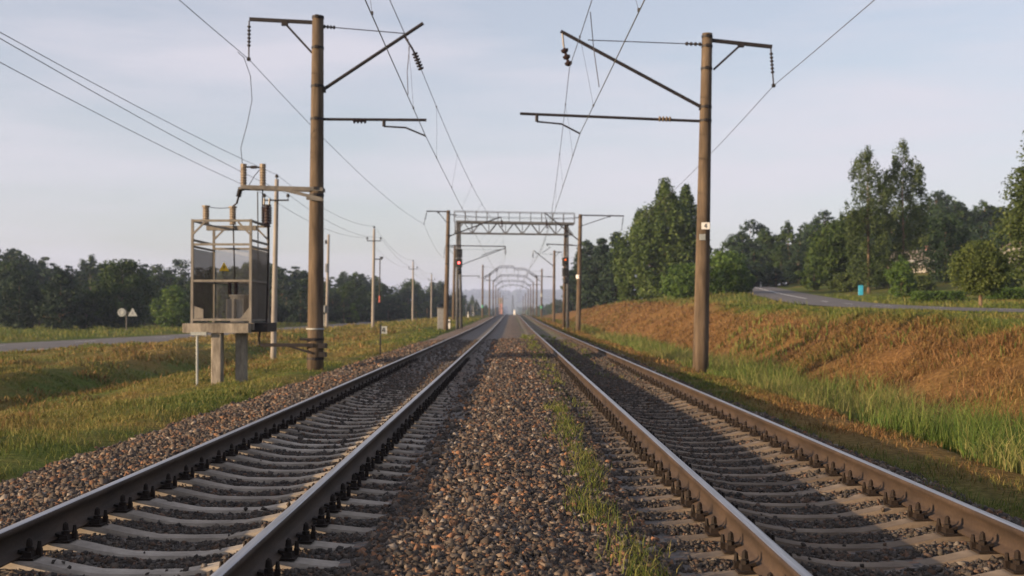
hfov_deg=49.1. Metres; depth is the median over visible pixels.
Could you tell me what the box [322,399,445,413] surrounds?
sleeper
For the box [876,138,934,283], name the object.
poplar tree
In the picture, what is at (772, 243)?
forest tree
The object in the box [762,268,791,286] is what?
forest conifer
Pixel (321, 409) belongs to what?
sleeper
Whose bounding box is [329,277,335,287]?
forest conifer
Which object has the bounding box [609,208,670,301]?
birch tree
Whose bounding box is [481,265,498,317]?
catenary mast
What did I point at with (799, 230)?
forest conifer
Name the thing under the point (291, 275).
forest conifer
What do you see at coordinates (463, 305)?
forest tree
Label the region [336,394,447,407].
sleeper
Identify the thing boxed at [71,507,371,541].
sleeper
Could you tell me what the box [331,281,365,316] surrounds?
forest tree
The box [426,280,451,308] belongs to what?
round tree
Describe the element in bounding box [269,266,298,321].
forest tree
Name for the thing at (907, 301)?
crest grass
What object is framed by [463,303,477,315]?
forest tree
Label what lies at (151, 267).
forest tree
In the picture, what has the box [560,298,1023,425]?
slope hay
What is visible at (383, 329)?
picket sign
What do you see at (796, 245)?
forest tree
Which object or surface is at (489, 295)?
catenary mast
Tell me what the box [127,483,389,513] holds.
sleeper
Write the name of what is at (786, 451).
sleeper
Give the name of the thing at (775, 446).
sleeper
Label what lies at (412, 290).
power line post
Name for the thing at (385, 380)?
sleeper
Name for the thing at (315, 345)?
catenary mast
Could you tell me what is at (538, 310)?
forest tree
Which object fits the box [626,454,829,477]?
sleeper
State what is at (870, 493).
sleeper
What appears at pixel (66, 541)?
sleeper
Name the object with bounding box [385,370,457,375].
sleeper
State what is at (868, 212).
poplar tree
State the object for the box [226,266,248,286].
forest tree
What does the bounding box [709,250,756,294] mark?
round bush
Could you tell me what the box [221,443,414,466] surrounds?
sleeper
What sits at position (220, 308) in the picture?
forest tree
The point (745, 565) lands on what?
sleeper
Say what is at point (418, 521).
ballast gravel
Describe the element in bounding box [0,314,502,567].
rail
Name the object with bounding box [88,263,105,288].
forest tree
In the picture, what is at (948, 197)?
forest tree
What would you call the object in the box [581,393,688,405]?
sleeper
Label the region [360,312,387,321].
forest tree
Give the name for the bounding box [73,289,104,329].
round tree
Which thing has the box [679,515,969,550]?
sleeper
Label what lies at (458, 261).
railway signal
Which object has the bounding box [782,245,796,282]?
forest conifer
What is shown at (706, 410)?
sleeper
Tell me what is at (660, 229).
birch tree
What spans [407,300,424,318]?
forest conifer
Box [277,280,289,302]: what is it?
forest conifer
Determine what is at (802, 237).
forest tree
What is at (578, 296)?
catenary mast
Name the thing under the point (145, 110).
power line
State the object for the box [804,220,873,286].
round tree
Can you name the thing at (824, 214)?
forest tree
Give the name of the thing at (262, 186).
switch beam
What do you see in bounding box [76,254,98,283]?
forest tree
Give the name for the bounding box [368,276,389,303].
forest tree
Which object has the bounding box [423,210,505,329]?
catenary mast
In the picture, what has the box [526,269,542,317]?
catenary mast
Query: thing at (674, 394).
sleeper
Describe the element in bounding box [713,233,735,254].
forest tree
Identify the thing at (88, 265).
forest conifer
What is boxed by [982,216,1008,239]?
forest tree
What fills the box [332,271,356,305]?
forest tree
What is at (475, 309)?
forest conifer
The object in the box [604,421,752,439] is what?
sleeper
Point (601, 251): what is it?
spruce tree
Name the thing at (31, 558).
sleeper
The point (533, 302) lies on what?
catenary mast
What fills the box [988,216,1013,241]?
forest tree
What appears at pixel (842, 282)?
garden bush
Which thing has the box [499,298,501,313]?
distant tower
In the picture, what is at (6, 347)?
road
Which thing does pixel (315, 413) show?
sleeper
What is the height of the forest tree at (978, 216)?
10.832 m
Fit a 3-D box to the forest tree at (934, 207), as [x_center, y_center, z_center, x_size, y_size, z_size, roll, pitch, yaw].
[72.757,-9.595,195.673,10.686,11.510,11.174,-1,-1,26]
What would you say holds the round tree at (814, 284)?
on the ground at (888, 358)
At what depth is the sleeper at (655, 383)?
22.74 m
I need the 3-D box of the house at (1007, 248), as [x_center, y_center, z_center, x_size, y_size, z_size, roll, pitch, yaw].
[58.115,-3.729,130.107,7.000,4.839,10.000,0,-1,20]
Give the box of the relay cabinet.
[437,308,443,328]
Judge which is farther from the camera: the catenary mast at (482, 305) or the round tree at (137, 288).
the catenary mast at (482, 305)
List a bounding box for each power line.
[0,32,441,281]
[0,38,452,288]
[0,62,451,288]
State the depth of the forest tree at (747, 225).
223.40 m
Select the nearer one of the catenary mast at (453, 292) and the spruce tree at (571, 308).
the catenary mast at (453, 292)
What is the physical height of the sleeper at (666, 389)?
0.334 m
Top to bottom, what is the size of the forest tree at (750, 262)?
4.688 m
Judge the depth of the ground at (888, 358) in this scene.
33.02 m
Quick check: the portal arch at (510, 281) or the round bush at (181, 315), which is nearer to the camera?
the round bush at (181, 315)
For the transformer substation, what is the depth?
32.52 m
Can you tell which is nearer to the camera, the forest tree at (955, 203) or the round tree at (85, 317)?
the round tree at (85, 317)
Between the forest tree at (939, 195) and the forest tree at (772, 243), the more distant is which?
the forest tree at (772, 243)
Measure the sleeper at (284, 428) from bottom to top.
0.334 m
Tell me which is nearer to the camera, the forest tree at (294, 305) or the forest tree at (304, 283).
the forest tree at (294, 305)
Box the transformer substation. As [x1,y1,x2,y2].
[182,187,276,385]
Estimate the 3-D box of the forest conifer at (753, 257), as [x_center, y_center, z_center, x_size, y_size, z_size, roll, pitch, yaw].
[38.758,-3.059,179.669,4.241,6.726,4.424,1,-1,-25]
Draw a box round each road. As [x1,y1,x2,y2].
[0,319,408,351]
[747,287,1023,311]
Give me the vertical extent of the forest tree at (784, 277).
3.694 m
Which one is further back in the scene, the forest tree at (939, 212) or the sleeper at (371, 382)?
the forest tree at (939, 212)
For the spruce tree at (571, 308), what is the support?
on the ground at (888, 358)
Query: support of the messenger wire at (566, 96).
hanging from the catenary mast at (701, 320)
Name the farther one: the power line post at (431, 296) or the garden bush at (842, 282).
the power line post at (431, 296)
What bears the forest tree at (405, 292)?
on the ground at (888, 358)
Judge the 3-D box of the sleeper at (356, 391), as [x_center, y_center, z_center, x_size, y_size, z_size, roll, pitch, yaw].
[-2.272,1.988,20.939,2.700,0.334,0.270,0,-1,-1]
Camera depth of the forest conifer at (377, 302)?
224.67 m
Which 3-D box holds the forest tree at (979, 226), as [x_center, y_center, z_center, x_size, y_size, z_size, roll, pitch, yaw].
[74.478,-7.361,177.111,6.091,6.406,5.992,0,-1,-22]
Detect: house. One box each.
[888,249,950,272]
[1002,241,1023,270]
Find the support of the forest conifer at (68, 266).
on the ground at (888, 358)
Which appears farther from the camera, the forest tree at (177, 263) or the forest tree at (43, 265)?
the forest tree at (177, 263)
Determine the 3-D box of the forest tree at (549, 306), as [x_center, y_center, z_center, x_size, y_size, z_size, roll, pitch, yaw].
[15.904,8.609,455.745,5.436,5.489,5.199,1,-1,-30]
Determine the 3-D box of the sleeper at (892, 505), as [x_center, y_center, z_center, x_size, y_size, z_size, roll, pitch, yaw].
[2.274,1.725,8.660,2.700,0.334,0.270,0,-1,0]
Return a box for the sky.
[0,0,1023,291]
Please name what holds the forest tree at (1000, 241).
on the ground at (888, 358)
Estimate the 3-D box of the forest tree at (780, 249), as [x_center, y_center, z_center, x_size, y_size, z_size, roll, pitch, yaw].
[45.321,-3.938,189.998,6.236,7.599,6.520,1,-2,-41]
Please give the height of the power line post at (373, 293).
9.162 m
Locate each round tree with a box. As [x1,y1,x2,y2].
[0,270,48,329]
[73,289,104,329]
[84,258,162,328]
[391,278,429,316]
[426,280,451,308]
[795,247,824,290]
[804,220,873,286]
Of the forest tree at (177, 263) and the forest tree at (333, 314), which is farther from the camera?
the forest tree at (177, 263)
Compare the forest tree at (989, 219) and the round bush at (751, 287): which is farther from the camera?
the forest tree at (989, 219)
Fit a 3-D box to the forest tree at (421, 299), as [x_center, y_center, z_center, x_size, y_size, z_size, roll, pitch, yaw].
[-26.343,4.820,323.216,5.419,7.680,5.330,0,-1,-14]
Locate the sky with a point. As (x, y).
(944, 77)
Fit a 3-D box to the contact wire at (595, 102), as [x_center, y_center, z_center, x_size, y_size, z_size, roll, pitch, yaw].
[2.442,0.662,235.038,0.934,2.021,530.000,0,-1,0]
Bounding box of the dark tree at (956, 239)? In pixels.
[918,215,973,282]
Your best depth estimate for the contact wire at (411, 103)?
25.86 m
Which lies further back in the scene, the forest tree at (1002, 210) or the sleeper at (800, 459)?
the forest tree at (1002, 210)
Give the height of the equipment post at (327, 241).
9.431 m
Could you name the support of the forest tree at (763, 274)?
on the ground at (888, 358)
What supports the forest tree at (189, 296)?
on the ground at (888, 358)
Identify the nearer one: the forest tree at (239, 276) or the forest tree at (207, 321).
the forest tree at (207, 321)
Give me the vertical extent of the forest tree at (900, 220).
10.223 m
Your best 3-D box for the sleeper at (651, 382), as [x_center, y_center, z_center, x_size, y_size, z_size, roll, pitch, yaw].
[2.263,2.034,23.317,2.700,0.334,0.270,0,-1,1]
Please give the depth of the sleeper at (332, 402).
18.20 m
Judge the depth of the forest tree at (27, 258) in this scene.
231.15 m
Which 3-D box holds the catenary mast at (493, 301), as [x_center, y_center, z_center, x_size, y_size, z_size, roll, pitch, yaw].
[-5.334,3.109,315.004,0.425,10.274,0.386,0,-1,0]
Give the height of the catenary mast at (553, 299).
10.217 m
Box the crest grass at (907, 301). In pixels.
[592,291,1023,327]
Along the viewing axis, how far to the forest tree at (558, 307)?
407.25 m
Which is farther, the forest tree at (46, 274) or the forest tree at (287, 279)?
the forest tree at (287, 279)
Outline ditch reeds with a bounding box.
[592,331,1023,475]
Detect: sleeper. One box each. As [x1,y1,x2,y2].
[0,537,339,575]
[43,522,353,559]
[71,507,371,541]
[101,494,383,526]
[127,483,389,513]
[155,473,395,501]
[177,465,400,491]
[194,457,407,482]
[209,450,410,474]
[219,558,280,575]
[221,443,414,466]
[238,438,415,459]
[250,432,423,452]
[260,427,425,446]
[270,423,429,442]
[278,419,434,436]
[287,415,434,432]
[297,411,439,427]
[303,407,442,424]
[309,405,440,420]
[317,402,443,416]
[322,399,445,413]
[328,396,447,410]
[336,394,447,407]
[339,392,448,404]
[343,389,449,402]
[347,387,448,399]
[352,385,451,397]
[358,384,451,394]
[360,382,453,392]
[365,380,452,390]
[369,378,454,388]
[372,377,452,386]
[375,375,451,383]
[377,374,453,380]
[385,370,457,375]
[572,375,649,381]
[574,378,655,387]
[574,387,678,397]
[575,381,663,391]
[576,379,662,389]
[578,385,670,395]
[579,383,670,392]
[579,389,678,400]
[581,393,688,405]
[581,398,697,410]
[581,400,710,414]
[583,391,683,403]
[586,403,710,418]
[588,395,693,408]
[593,410,727,425]
[595,406,719,421]
[596,417,749,434]
[599,413,739,429]
[602,425,763,444]
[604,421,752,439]
[609,430,779,449]
[611,435,791,455]
[614,441,798,462]
[623,447,813,470]
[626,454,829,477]
[633,461,846,486]
[638,470,867,496]
[645,479,889,508]
[649,489,913,520]
[661,502,942,535]
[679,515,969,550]
[690,531,1011,569]
[700,549,1023,575]
[759,572,821,575]
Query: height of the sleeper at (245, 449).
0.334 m
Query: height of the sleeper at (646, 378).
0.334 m
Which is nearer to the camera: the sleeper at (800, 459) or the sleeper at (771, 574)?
the sleeper at (771, 574)
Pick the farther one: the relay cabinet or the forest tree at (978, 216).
the forest tree at (978, 216)
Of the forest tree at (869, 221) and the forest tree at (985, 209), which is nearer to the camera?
the forest tree at (869, 221)
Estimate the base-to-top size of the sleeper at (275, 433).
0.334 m
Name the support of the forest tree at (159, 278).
on the ground at (888, 358)
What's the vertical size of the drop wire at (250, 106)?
2.762 m
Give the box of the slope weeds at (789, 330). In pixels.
[684,305,1023,383]
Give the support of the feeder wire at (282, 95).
hanging from the catenary mast at (315, 345)
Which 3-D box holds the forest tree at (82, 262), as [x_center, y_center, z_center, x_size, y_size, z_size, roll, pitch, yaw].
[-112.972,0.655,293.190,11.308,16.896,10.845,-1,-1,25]
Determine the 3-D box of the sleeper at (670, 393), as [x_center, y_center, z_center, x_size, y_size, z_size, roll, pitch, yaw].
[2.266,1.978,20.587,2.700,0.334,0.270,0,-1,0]
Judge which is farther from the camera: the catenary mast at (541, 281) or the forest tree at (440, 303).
the forest tree at (440, 303)
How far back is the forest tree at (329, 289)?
244.66 m
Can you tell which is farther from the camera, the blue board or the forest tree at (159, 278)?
the forest tree at (159, 278)
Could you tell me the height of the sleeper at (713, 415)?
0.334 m
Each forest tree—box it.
[0,248,44,281]
[0,260,22,284]
[0,276,26,326]
[1,260,47,319]
[22,256,48,278]
[37,259,47,268]
[37,268,64,322]
[46,264,62,288]
[65,268,89,288]
[74,258,87,283]
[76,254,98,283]
[82,267,102,289]
[83,283,109,325]
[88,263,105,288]
[142,288,167,324]
[146,264,164,284]
[149,266,174,316]
[151,274,171,324]
[167,259,190,280]
[173,274,190,292]
[173,289,196,322]
[188,299,220,322]
[209,289,225,322]
[215,284,239,321]
[217,271,231,291]
[217,294,241,322]
[225,272,248,298]
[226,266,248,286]
[233,287,247,322]
[240,260,269,293]
[243,288,271,322]
[260,297,285,322]
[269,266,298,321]
[277,290,303,322]
[285,287,307,323]
[291,270,307,298]
[292,278,307,316]
[297,302,331,319]
[324,281,336,309]
[324,290,347,319]
[324,308,339,320]
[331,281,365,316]
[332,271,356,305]
[333,279,345,305]
[336,272,368,312]
[339,303,380,321]
[350,285,371,318]
[351,273,371,302]
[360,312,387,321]
[366,283,394,307]
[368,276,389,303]
[375,304,407,320]
[396,302,419,318]
[399,287,420,314]
[415,292,429,312]
[417,302,438,317]
[423,286,434,316]
[427,289,443,310]
[427,297,449,316]
[451,292,466,314]
[462,298,469,315]
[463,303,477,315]
[468,295,480,315]
[479,304,490,314]
[534,304,547,315]
[544,303,556,313]
[555,300,561,312]
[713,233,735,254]
[724,230,765,262]
[728,242,758,260]
[731,219,765,257]
[745,260,767,286]
[751,249,768,264]
[752,264,781,286]
[753,223,768,240]
[756,227,785,265]
[758,264,785,286]
[760,248,783,284]
[765,242,796,285]
[767,220,799,282]
[767,237,784,252]
[776,265,795,284]
[781,243,804,283]
[782,254,806,283]
[786,222,809,251]
[787,260,815,282]
[791,254,831,279]
[793,240,813,259]
[798,219,823,245]
[812,210,831,230]
[858,206,881,236]
[874,233,899,247]
[889,213,909,244]
[897,202,953,233]
[913,190,964,229]
[930,209,947,227]
[935,194,961,218]
[936,211,974,234]
[946,200,965,212]
[956,203,975,224]
[959,235,999,248]
[968,222,999,240]
[971,205,983,221]
[977,199,999,225]
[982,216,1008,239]
[983,206,1001,225]
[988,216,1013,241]
[991,238,1007,248]
[997,205,1008,214]
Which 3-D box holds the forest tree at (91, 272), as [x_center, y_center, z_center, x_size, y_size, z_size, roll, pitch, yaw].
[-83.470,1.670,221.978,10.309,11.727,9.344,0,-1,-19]
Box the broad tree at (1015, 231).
[989,130,1023,285]
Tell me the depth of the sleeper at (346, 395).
19.79 m
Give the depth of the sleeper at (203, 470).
10.59 m
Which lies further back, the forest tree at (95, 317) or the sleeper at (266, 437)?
the forest tree at (95, 317)
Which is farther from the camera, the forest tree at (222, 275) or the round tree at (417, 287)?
the round tree at (417, 287)
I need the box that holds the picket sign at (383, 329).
[380,324,386,353]
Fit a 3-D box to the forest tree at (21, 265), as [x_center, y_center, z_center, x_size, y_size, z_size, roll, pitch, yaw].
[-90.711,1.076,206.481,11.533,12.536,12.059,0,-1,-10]
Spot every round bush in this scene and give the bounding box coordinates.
[149,285,190,327]
[658,263,714,298]
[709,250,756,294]
[738,270,756,292]
[940,240,1020,307]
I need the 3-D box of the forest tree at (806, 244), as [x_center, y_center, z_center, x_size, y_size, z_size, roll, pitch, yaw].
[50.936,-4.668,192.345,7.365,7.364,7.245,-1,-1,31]
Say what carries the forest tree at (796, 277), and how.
on the ground at (888, 358)
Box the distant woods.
[369,289,562,318]
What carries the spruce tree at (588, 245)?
on the ground at (888, 358)
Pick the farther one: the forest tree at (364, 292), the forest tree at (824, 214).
the forest tree at (364, 292)
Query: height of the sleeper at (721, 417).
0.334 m
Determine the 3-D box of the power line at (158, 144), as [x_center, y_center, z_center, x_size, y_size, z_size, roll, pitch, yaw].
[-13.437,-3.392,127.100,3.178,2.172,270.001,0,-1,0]
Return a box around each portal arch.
[485,266,536,277]
[494,274,532,282]
[495,280,528,286]
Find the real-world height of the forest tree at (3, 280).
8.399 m
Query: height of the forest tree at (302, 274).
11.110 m
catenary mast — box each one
[247,14,426,369]
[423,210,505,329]
[444,246,505,319]
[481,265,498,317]
[489,274,489,315]
[492,281,493,315]
[520,30,775,373]
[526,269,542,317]
[532,250,562,321]
[532,282,533,315]
[536,276,536,315]
[542,213,623,330]
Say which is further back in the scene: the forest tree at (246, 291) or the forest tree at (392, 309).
the forest tree at (392, 309)
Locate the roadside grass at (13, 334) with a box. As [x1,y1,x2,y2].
[0,320,333,341]
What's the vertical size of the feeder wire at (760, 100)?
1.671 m
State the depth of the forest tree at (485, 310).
550.13 m
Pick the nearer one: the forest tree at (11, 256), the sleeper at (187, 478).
the sleeper at (187, 478)
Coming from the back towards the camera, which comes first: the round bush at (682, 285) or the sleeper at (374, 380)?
the round bush at (682, 285)
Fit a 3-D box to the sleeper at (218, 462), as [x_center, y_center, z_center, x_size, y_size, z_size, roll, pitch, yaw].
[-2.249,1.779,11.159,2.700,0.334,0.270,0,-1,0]
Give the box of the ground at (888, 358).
[0,272,1023,520]
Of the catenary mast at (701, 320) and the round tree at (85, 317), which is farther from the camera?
the round tree at (85, 317)
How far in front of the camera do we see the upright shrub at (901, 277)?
91.70 m
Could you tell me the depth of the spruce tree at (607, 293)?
171.30 m
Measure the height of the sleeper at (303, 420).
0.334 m
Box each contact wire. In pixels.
[365,0,502,288]
[521,0,644,288]
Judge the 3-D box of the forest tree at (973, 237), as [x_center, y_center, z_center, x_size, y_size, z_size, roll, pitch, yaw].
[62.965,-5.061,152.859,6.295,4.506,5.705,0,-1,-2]
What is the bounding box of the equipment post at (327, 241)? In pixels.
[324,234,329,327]
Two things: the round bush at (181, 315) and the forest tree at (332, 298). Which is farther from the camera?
the forest tree at (332, 298)
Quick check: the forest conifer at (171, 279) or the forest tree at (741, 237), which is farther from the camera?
the forest conifer at (171, 279)
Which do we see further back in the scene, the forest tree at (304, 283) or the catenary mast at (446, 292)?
the forest tree at (304, 283)
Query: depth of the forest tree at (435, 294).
335.76 m
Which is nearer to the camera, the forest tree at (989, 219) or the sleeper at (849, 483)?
the sleeper at (849, 483)
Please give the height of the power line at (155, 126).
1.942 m
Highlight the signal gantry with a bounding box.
[454,211,574,328]
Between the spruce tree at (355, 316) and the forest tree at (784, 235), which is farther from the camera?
the forest tree at (784, 235)
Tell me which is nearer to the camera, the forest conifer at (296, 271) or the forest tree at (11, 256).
the forest tree at (11, 256)
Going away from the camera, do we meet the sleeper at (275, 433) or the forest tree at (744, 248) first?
the sleeper at (275, 433)
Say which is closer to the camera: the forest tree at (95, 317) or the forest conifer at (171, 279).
the forest tree at (95, 317)
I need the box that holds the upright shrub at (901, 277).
[883,255,917,297]
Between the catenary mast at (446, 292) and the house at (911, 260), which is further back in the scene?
the house at (911, 260)
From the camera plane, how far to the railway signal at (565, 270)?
103.54 m
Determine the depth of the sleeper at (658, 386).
22.21 m
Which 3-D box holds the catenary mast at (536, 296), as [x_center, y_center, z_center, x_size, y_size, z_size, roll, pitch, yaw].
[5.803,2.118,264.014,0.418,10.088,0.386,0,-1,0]
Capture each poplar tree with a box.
[839,145,905,292]
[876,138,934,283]
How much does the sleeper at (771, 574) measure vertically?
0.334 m
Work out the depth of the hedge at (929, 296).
79.58 m
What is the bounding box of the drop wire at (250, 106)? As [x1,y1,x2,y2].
[238,52,251,163]
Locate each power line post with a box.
[263,174,289,358]
[366,226,382,326]
[408,260,417,320]
[430,273,434,317]
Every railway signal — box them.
[456,249,461,273]
[562,258,568,283]
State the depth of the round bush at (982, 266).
61.28 m
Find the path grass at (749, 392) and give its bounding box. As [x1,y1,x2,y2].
[536,317,1023,519]
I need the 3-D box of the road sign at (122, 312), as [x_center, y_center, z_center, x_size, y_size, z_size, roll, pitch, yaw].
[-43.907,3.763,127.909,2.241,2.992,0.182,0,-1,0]
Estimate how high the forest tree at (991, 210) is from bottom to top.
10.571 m
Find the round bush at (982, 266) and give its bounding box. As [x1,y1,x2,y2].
[940,240,1020,307]
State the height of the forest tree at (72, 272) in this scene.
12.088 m
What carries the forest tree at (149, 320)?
on the ground at (888, 358)
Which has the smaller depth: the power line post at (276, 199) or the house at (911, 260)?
the power line post at (276, 199)
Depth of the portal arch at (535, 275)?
263.92 m
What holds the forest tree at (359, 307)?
on the ground at (888, 358)
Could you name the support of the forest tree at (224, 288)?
on the ground at (888, 358)
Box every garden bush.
[826,270,864,292]
[870,253,898,287]
[910,275,937,290]
[1000,268,1021,287]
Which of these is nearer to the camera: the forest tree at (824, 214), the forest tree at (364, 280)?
the forest tree at (824, 214)
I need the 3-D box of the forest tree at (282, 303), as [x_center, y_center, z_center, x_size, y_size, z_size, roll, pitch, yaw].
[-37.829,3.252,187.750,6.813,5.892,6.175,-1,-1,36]
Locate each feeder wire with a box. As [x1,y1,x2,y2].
[179,0,437,251]
[575,0,873,256]
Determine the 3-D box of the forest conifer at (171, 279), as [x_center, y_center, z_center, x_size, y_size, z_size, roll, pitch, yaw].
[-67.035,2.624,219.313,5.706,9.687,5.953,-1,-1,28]
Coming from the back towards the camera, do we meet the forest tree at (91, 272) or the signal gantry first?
the forest tree at (91, 272)
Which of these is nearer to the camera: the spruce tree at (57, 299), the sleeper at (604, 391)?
the sleeper at (604, 391)
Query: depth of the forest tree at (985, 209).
216.51 m
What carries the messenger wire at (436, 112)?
hanging from the catenary mast at (315, 345)
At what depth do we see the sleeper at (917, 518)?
8.07 m
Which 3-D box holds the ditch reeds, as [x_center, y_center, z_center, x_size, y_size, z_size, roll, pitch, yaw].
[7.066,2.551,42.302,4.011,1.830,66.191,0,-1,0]
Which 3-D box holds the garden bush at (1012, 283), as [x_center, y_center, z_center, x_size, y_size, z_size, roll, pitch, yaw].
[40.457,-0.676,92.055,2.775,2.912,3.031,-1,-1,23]
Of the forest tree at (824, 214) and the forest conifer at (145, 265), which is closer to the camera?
the forest tree at (824, 214)
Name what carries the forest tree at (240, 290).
on the ground at (888, 358)
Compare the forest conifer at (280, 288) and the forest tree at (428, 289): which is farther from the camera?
the forest tree at (428, 289)
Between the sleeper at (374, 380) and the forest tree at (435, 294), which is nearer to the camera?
the sleeper at (374, 380)
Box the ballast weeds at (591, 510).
[519,334,1023,575]
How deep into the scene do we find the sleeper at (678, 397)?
19.52 m
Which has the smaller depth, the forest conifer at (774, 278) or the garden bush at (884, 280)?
the garden bush at (884, 280)
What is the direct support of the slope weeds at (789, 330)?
on the ground at (888, 358)
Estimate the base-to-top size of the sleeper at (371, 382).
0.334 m
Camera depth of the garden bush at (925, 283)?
105.34 m
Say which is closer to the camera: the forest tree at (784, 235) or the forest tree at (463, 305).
the forest tree at (784, 235)
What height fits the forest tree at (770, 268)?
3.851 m
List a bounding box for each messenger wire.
[370,0,505,286]
[520,0,639,286]
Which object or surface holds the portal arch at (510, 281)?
attached to the catenary mast
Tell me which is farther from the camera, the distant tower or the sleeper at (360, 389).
the distant tower
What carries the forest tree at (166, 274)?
on the ground at (888, 358)
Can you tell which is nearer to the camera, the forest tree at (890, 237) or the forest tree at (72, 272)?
the forest tree at (890, 237)
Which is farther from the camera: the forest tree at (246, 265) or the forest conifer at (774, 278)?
the forest tree at (246, 265)
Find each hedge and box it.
[908,290,969,301]
[982,287,1023,299]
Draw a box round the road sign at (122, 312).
[118,308,136,330]
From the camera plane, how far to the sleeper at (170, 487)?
9.48 m
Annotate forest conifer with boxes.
[64,265,73,286]
[83,263,93,281]
[139,264,149,280]
[161,277,175,287]
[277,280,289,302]
[283,270,302,299]
[291,266,299,277]
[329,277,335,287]
[334,298,353,323]
[371,298,383,315]
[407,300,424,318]
[474,300,480,315]
[747,248,763,278]
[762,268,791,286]
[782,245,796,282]
[788,225,803,258]
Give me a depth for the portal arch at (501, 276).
314.92 m
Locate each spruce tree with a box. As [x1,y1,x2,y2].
[33,268,88,329]
[345,303,359,322]
[560,269,575,310]
[569,239,600,308]
[581,238,610,307]
[587,231,635,304]
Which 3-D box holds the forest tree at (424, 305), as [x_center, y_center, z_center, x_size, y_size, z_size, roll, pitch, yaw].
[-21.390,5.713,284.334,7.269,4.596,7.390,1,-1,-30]
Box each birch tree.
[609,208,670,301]
[622,177,696,296]
[674,184,712,262]
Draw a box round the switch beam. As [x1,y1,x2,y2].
[239,164,324,223]
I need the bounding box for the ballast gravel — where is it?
[0,338,1023,575]
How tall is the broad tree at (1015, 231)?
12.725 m
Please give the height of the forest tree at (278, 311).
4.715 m
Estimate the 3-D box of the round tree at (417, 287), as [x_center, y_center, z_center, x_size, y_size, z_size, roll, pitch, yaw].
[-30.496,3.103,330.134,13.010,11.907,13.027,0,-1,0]
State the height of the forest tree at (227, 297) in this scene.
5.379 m
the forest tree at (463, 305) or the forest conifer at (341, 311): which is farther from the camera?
the forest tree at (463, 305)
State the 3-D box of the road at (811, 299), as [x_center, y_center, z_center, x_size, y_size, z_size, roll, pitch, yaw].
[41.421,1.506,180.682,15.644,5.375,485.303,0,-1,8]
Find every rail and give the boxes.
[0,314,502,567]
[210,314,507,575]
[516,314,812,575]
[521,314,1023,560]
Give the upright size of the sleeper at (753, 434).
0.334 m
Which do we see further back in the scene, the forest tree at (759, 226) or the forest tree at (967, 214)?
the forest tree at (759, 226)
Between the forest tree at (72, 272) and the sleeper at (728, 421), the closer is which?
the sleeper at (728, 421)
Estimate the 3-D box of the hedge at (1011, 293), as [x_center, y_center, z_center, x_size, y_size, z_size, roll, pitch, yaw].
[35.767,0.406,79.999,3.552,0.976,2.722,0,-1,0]
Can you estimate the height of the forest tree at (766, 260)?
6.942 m
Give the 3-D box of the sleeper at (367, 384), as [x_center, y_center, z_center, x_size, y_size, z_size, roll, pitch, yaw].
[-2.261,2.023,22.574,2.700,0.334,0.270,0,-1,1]
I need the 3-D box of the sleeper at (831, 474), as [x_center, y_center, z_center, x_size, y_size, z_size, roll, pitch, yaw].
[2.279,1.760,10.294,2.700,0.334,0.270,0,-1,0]
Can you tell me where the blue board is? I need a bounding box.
[858,285,862,296]
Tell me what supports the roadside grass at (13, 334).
on the ground at (888, 358)
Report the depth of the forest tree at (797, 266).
157.02 m
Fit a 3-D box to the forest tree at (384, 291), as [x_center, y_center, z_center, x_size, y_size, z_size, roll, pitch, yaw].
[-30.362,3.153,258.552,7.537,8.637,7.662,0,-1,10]
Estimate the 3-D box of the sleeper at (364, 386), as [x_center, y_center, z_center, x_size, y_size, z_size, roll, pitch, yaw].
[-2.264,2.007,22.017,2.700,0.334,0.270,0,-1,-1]
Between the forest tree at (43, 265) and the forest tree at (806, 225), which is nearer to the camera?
the forest tree at (806, 225)
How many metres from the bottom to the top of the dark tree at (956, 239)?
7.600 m
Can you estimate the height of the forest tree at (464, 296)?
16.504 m

